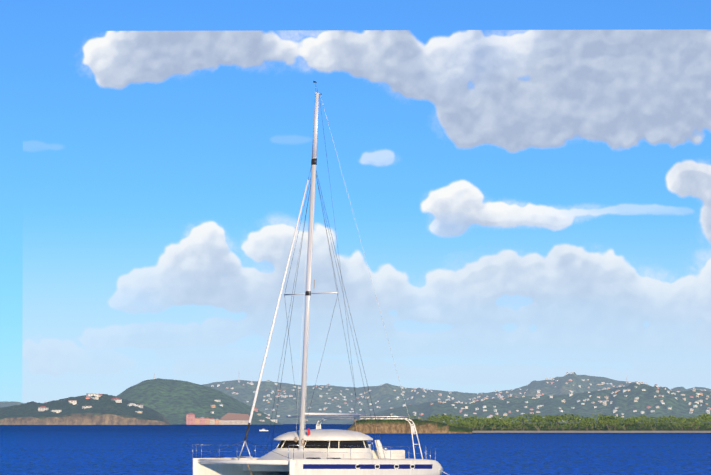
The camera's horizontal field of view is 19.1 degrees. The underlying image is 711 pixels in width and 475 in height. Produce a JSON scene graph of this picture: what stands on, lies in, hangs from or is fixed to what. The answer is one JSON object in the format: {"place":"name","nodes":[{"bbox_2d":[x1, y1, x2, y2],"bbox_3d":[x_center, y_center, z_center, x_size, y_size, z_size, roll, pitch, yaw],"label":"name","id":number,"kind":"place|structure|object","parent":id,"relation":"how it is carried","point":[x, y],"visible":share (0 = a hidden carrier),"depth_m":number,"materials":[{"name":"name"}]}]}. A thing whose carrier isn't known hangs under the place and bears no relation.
{"place":"outdoors","nodes":[
{"label":"outdoors","id":0,"kind":"place"},
{"bbox_2d":[116,378,283,424],"bbox_3d":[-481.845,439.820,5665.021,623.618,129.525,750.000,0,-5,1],"label":"dome hill","id":1,"kind":"structure","parent":0,"point":[173,402],"depth_m":5562.19,"materials":[{"name":"green plant"}]},
{"bbox_2d":[186,413,251,424],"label":"resort row","id":2,"kind":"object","parent":1,"relation":"on","point":[232,419],"visible":0.94,"depth_m":5225.85,"materials":[{"name":"pink paint"}]},
{"bbox_2d":[210,400,277,422],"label":"houses","id":3,"kind":"structure","parent":1,"relation":"on","point":[256,410],"depth_m":5521.95,"materials":[{"name":"beige paint"}]},
{"bbox_2d":[0,424,710,474],"bbox_3d":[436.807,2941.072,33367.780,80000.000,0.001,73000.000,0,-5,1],"label":"sea","id":4,"kind":"structure","parent":0,"point":[95,449],"depth_m":243.16,"materials":[{"name":"liquid"}]},
{"bbox_2d":[0,394,171,424],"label":"headland","id":5,"kind":"structure","parent":4,"relation":"in","point":[104,409],"depth_m":4037.49,"materials":[{"name":"green plant"}]},
{"bbox_2d":[38,393,142,412],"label":"houses","id":6,"kind":"structure","parent":5,"relation":"on","point":[88,396],"depth_m":4234.44,"materials":[{"name":"beige paint"}]},
{"bbox_2d":[192,81,442,474],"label":"catamaran","id":7,"kind":"object","parent":4,"relation":"on","point":[318,450],"visible":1,"depth_m":98.56,"materials":[{"name":"white plastic"}]},
{"bbox_2d":[345,417,471,432],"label":"rocky headland","id":8,"kind":"structure","parent":4,"relation":"in","point":[392,426],"depth_m":631.70,"materials":[{"name":"beige stone"}]},
{"bbox_2d":[464,423,710,432],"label":"spit","id":9,"kind":"structure","parent":4,"relation":"in","point":[666,429],"depth_m":706.80,"materials":[{"name":"beige plant"}]},
{"bbox_2d":[357,413,710,431],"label":"spit trees","id":10,"kind":"object","parent":9,"relation":"on","point":[605,420],"visible":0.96,"depth_m":717.96,"materials":[{"name":"green plant"}]},
{"bbox_2d":[0,372,710,423],"bbox_3d":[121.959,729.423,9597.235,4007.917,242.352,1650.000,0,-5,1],"label":"hills","id":11,"kind":"structure","parent":0,"point":[384,394],"depth_m":9493.61,"materials":[{"name":"green plant"}]},
{"bbox_2d":[44,372,705,420],"bbox_3d":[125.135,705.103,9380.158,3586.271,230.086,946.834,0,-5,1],"label":"houses","id":12,"kind":"structure","parent":11,"relation":"on","point":[439,394],"depth_m":9533.70,"materials":[{"name":"beige paint"}]},
{"bbox_2d":[0,0,710,402],"label":"sky","id":13,"kind":"structure","parent":0,"point":[96,181],"materials":[{"name":"blue"}]},
{"bbox_2d":[346,383,710,423],"bbox_3d":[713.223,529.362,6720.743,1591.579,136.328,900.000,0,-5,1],"label":"hill","id":14,"kind":"structure","parent":0,"point":[679,406],"depth_m":6591.49,"materials":[{"name":"green plant"}]},
{"bbox_2d":[355,382,710,421],"bbox_3d":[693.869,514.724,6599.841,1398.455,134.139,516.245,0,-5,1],"label":"houses","id":15,"kind":"structure","parent":14,"relation":"on","point":[603,401],"depth_m":6628.91,"materials":[{"name":"beige paint"}]}
]}

